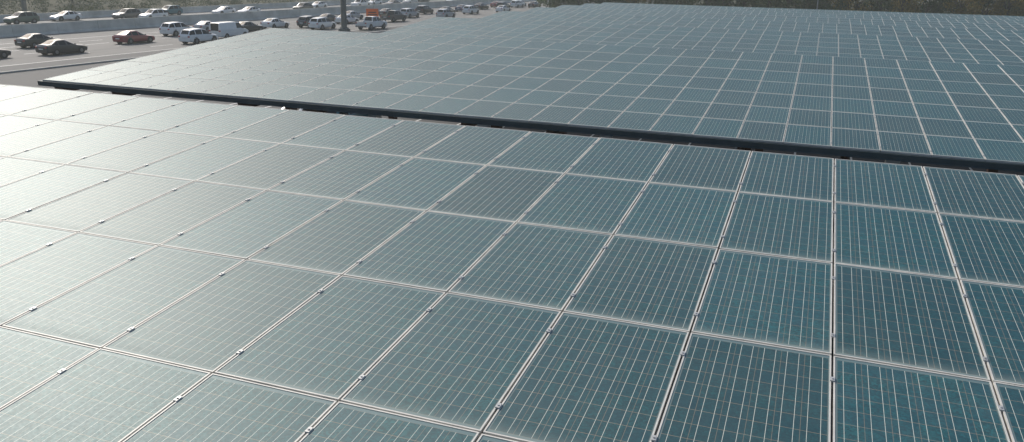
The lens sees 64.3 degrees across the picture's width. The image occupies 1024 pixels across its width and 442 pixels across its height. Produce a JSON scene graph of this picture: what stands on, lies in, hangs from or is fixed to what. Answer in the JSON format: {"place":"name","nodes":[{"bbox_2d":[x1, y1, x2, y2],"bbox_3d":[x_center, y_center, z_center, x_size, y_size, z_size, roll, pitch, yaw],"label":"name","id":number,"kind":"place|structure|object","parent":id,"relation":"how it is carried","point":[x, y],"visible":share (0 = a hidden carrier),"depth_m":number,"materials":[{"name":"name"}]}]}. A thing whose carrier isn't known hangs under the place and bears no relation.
{"place":"outdoors","nodes":[
{"label":"outdoors","id":0,"kind":"place"},
{"bbox_2d":[325,111,368,116],"bbox_3d":[-9.428,-6.102,46.655,2.180,1.753,4.630,7,18,18],"label":"parked car","id":1,"kind":"object","parent":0,"point":[352,114],"visible":0.04,"depth_m":45.01,"materials":[{"name":"paint"}]},
{"bbox_2d":[0,0,1004,73],"bbox_3d":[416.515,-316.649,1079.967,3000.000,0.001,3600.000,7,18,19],"label":"ground","id":2,"kind":"structure","parent":0,"point":[105,6],"depth_m":179.19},
{"bbox_2d":[21,0,26,10],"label":"street lamp","id":3,"kind":"object","parent":2,"relation":"on","point":[23,5],"depth_m":124.56,"materials":[{"name":"metal"}]},
{"bbox_2d":[0,0,328,14],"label":"scrub vegetation","id":4,"kind":"object","parent":2,"relation":"on","point":[72,7],"visible":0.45,"depth_m":163.13,"materials":[{"name":"green plant"}]},
{"bbox_2d":[0,0,403,22],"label":"concrete barrier","id":5,"kind":"object","parent":2,"relation":"on","point":[106,13],"visible":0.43,"depth_m":154.91,"materials":[{"name":"grey concrete"}]},
{"bbox_2d":[0,0,647,73],"bbox_3d":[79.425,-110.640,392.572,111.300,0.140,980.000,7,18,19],"label":"freeway","id":6,"kind":"structure","parent":2,"relation":"on","point":[102,47],"depth_m":92.72,"materials":[{"name":"grey asphalt"}]},
{"bbox_2d":[0,49,10,58],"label":"sedan car","id":7,"kind":"object","parent":6,"relation":"on","point":[4,53],"visible":1,"depth_m":76.57,"materials":[{"name":"paint"}]},
{"bbox_2d":[3,11,39,23],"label":"suv car","id":8,"kind":"object","parent":6,"relation":"on","point":[23,17],"visible":0.98,"depth_m":117.19,"materials":[{"name":"paint"}]},
{"bbox_2d":[14,33,62,47],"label":"sedan car","id":9,"kind":"object","parent":6,"relation":"on","point":[32,40],"visible":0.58,"depth_m":85.75,"materials":[{"name":"paint"}]},
{"bbox_2d":[35,39,87,55],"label":"sedan car","id":10,"kind":"object","parent":6,"relation":"on","point":[55,47],"visible":1,"depth_m":79.99,"materials":[{"name":"paint"}]},
{"bbox_2d":[49,11,81,20],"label":"sedan car","id":11,"kind":"object","parent":6,"relation":"on","point":[66,15],"visible":1,"depth_m":125.17,"materials":[{"name":"paint"}]},
{"bbox_2d":[111,8,141,18],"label":"suv car","id":12,"kind":"object","parent":6,"relation":"on","point":[128,13],"visible":0.77,"depth_m":130.28,"materials":[{"name":"paint"}]},
{"bbox_2d":[112,30,154,43],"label":"sedan car","id":13,"kind":"object","parent":6,"relation":"on","point":[130,36],"visible":1,"depth_m":92.16,"materials":[{"name":"paint"}]},
{"bbox_2d":[138,9,168,17],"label":"suv car","id":14,"kind":"object","parent":6,"relation":"on","point":[155,12],"visible":0.58,"depth_m":130.36,"materials":[{"name":"paint"}]},
{"bbox_2d":[161,5,182,14],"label":"suv car","id":15,"kind":"object","parent":6,"relation":"on","point":[174,9],"visible":0.67,"depth_m":143.37,"materials":[{"name":"paint"}]},
{"bbox_2d":[159,22,193,35],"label":"suv car","id":16,"kind":"object","parent":6,"relation":"on","point":[172,28],"visible":0.72,"depth_m":102.66,"materials":[{"name":"paint"}]},
{"bbox_2d":[178,28,217,44],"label":"suv car","id":17,"kind":"object","parent":6,"relation":"on","point":[195,36],"visible":0.95,"depth_m":93.25,"materials":[{"name":"paint"}]},
{"bbox_2d":[192,21,212,31],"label":"sedan car","id":18,"kind":"object","parent":6,"relation":"on","point":[203,25],"visible":0.3,"depth_m":109.19,"materials":[{"name":"paint"}]},
{"bbox_2d":[211,6,235,13],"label":"sedan car","id":19,"kind":"object","parent":6,"relation":"on","point":[225,9],"visible":0.67,"depth_m":147.39,"materials":[{"name":"paint"}]},
{"bbox_2d":[209,21,247,37],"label":"white van","id":20,"kind":"object","parent":6,"relation":"on","point":[225,29],"visible":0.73,"depth_m":100.44,"materials":[{"name":"paint"}]},
{"bbox_2d":[237,6,260,11],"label":"sedan car","id":21,"kind":"object","parent":6,"relation":"on","point":[248,8],"visible":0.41,"depth_m":149.09,"materials":[{"name":"paint"}]},
{"bbox_2d":[239,21,263,31],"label":"sedan car","id":22,"kind":"object","parent":6,"relation":"on","point":[249,26],"visible":0.59,"depth_m":111.05,"materials":[{"name":"paint"}]},
{"bbox_2d":[0,0,536,37],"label":"concrete barrier","id":23,"kind":"object","parent":6,"relation":"on","point":[16,30],"visible":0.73,"depth_m":123.29,"materials":[{"name":"grey concrete"}]},
{"bbox_2d":[260,18,289,27],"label":"sedan car","id":24,"kind":"object","parent":6,"relation":"on","point":[272,22],"visible":0.95,"depth_m":118.12,"materials":[{"name":"paint"}]},
{"bbox_2d":[293,2,312,8],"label":"suv car","id":25,"kind":"object","parent":6,"relation":"on","point":[302,5],"visible":0.56,"depth_m":162.99,"materials":[{"name":"paint"}]},
{"bbox_2d":[296,16,314,27],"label":"suv car","id":26,"kind":"object","parent":6,"relation":"on","point":[301,21],"visible":0.39,"depth_m":120.45,"materials":[{"name":"paint"}]},
{"bbox_2d":[312,1,326,7],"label":"sedan car","id":27,"kind":"object","parent":6,"relation":"on","point":[317,4],"visible":0.74,"depth_m":176.47,"materials":[{"name":"paint"}]},
{"bbox_2d":[308,17,335,29],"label":"suv car","id":28,"kind":"object","parent":6,"relation":"on","point":[321,23],"visible":0.99,"depth_m":117.73,"materials":[{"name":"paint"}]},
{"bbox_2d":[319,14,337,21],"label":"sedan car","id":29,"kind":"object","parent":6,"relation":"on","point":[330,17],"visible":0.33,"depth_m":131.81,"materials":[{"name":"paint"}]},
{"bbox_2d":[338,0,349,30],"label":"billboard mast","id":30,"kind":"object","parent":6,"relation":"on","point":[343,27],"visible":0.98,"depth_m":116.05,"materials":[{"name":"metal"}]},
{"bbox_2d":[334,14,358,23],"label":"sedan car","id":31,"kind":"object","parent":6,"relation":"on","point":[350,19],"visible":0.71,"depth_m":130.94,"materials":[{"name":"paint"}]},
{"bbox_2d":[346,11,363,18],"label":"sedan car","id":32,"kind":"object","parent":6,"relation":"on","point":[355,14],"visible":0.52,"depth_m":141.81,"materials":[{"name":"paint"}]},
{"bbox_2d":[350,0,371,5],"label":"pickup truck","id":33,"kind":"object","parent":6,"relation":"on","point":[359,2],"visible":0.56,"depth_m":181.98,"materials":[{"name":"paint"}]},
{"bbox_2d":[355,16,386,29],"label":"pickup truck","id":34,"kind":"object","parent":6,"relation":"on","point":[370,22],"visible":1,"depth_m":120.11,"materials":[{"name":"paint"}]},
{"bbox_2d":[366,9,378,16],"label":"roadwork sign","id":35,"kind":"object","parent":6,"relation":"on","point":[371,12],"visible":0.51,"depth_m":127.75,"materials":[{"name":"metal"}]},
{"bbox_2d":[369,0,381,4],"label":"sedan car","id":36,"kind":"object","parent":6,"relation":"on","point":[376,2],"visible":0.62,"depth_m":194.60,"materials":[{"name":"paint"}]},
{"bbox_2d":[378,8,391,15],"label":"sedan car","id":37,"kind":"object","parent":6,"relation":"on","point":[384,11],"visible":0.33,"depth_m":151.25,"materials":[{"name":"paint"}]},
{"bbox_2d":[385,0,400,3],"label":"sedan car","id":38,"kind":"object","parent":6,"relation":"on","point":[392,1],"visible":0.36,"depth_m":191.81,"materials":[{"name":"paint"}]},
{"bbox_2d":[380,10,406,21],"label":"pickup truck","id":39,"kind":"object","parent":6,"relation":"on","point":[393,15],"visible":0.98,"depth_m":137.70,"materials":[{"name":"paint"}]},
{"bbox_2d":[400,8,419,17],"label":"suv car","id":40,"kind":"object","parent":6,"relation":"on","point":[410,12],"visible":0.8,"depth_m":149.09,"materials":[{"name":"paint"}]},
{"bbox_2d":[403,0,417,2],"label":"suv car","id":41,"kind":"object","parent":6,"relation":"on","point":[408,1],"visible":0.51,"depth_m":200.22,"materials":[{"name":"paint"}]},
{"bbox_2d":[415,5,433,13],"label":"suv car","id":42,"kind":"object","parent":6,"relation":"on","point":[424,9],"visible":0.94,"depth_m":161.72,"materials":[{"name":"paint"}]},
{"bbox_2d":[436,9,455,17],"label":"suv car","id":43,"kind":"object","parent":6,"relation":"on","point":[444,13],"visible":0.88,"depth_m":149.55,"materials":[{"name":"paint"}]},
{"bbox_2d":[440,7,455,12],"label":"sedan car","id":44,"kind":"object","parent":6,"relation":"on","point":[452,10],"visible":0.23,"depth_m":164.07,"materials":[{"name":"paint"}]},
{"bbox_2d":[455,5,465,11],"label":"sedan car","id":45,"kind":"object","parent":6,"relation":"on","point":[458,8],"visible":0.45,"depth_m":173.23,"materials":[{"name":"paint"}]},
{"bbox_2d":[462,5,478,13],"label":"suv car","id":46,"kind":"object","parent":6,"relation":"on","point":[471,9],"visible":0.99,"depth_m":165.06,"materials":[{"name":"paint"}]},
{"bbox_2d":[474,3,488,9],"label":"sedan car","id":47,"kind":"object","parent":6,"relation":"on","point":[481,6],"visible":0.91,"depth_m":184.69,"materials":[{"name":"paint"}]},
{"bbox_2d":[490,1,498,6],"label":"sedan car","id":48,"kind":"object","parent":6,"relation":"on","point":[493,3],"visible":0.41,"depth_m":195.32,"materials":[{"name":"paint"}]},
{"bbox_2d":[495,5,510,11],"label":"sedan car","id":49,"kind":"object","parent":6,"relation":"on","point":[502,8],"visible":0.83,"depth_m":174.68,"materials":[{"name":"paint"}]},
{"bbox_2d":[496,2,509,7],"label":"suv car","id":50,"kind":"object","parent":6,"relation":"on","point":[502,3],"visible":0.44,"depth_m":186.67,"materials":[{"name":"paint"}]},
{"bbox_2d":[510,0,523,7],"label":"suv car","id":51,"kind":"object","parent":6,"relation":"on","point":[516,3],"visible":0.98,"depth_m":196.86,"materials":[{"name":"paint"}]},
{"bbox_2d":[528,1,540,7],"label":"sedan car","id":52,"kind":"object","parent":6,"relation":"on","point":[533,4],"visible":0.8,"depth_m":198.37,"materials":[{"name":"paint"}]},
{"bbox_2d":[0,32,1023,441],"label":"parking lot","id":53,"kind":"structure","parent":2,"relation":"on","point":[28,78],"depth_m":49.43,"materials":[{"name":"grey asphalt"}]},
{"bbox_2d":[0,84,1023,441],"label":"solar carport","id":54,"kind":"object","parent":53,"relation":"on","point":[176,270],"visible":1,"depth_m":6.86,"materials":[{"name":"blue glass"}]},
{"bbox_2d":[80,89,972,170],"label":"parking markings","id":55,"kind":"object","parent":53,"relation":"on","point":[545,132],"depth_m":46.43,"materials":[{"name":"paint"}]},
{"bbox_2d":[37,28,1023,199],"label":"solar carport","id":56,"kind":"object","parent":53,"relation":"on","point":[970,115],"visible":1,"depth_m":23.52,"materials":[{"name":"blue glass"}]},
{"bbox_2d":[368,17,1023,163],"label":"solar carport","id":57,"kind":"object","parent":53,"relation":"on","point":[994,52],"visible":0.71,"depth_m":44.13,"materials":[{"name":"blue glass"}]},
{"bbox_2d":[480,11,1023,109],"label":"solar carport","id":58,"kind":"object","parent":53,"relation":"on","point":[955,33],"visible":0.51,"depth_m":62.95,"materials":[{"name":"blue glass"}]},
{"bbox_2d":[524,7,1023,30],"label":"solar carport","id":59,"kind":"object","parent":53,"relation":"on","point":[1015,27],"visible":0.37,"depth_m":81.39,"materials":[{"name":"blue glass"}]},
{"bbox_2d":[556,5,1023,24],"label":"solar carport","id":60,"kind":"object","parent":53,"relation":"on","point":[807,15],"visible":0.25,"depth_m":99.64,"materials":[{"name":"blue glass"}]},
{"bbox_2d":[583,3,1023,20],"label":"solar carport","id":61,"kind":"object","parent":53,"relation":"on","point":[840,13],"visible":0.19,"depth_m":117.25,"materials":[{"name":"blue glass"}]},
{"bbox_2d":[601,2,1023,17],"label":"solar carport","id":62,"kind":"object","parent":53,"relation":"on","point":[819,10],"visible":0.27,"depth_m":135.10,"materials":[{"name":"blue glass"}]},
{"bbox_2d":[536,0,1023,15],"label":"trees","id":63,"kind":"object","parent":2,"relation":"on","point":[1008,8],"visible":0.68,"depth_m":153.61,"materials":[{"name":"green plant"}]}
]}

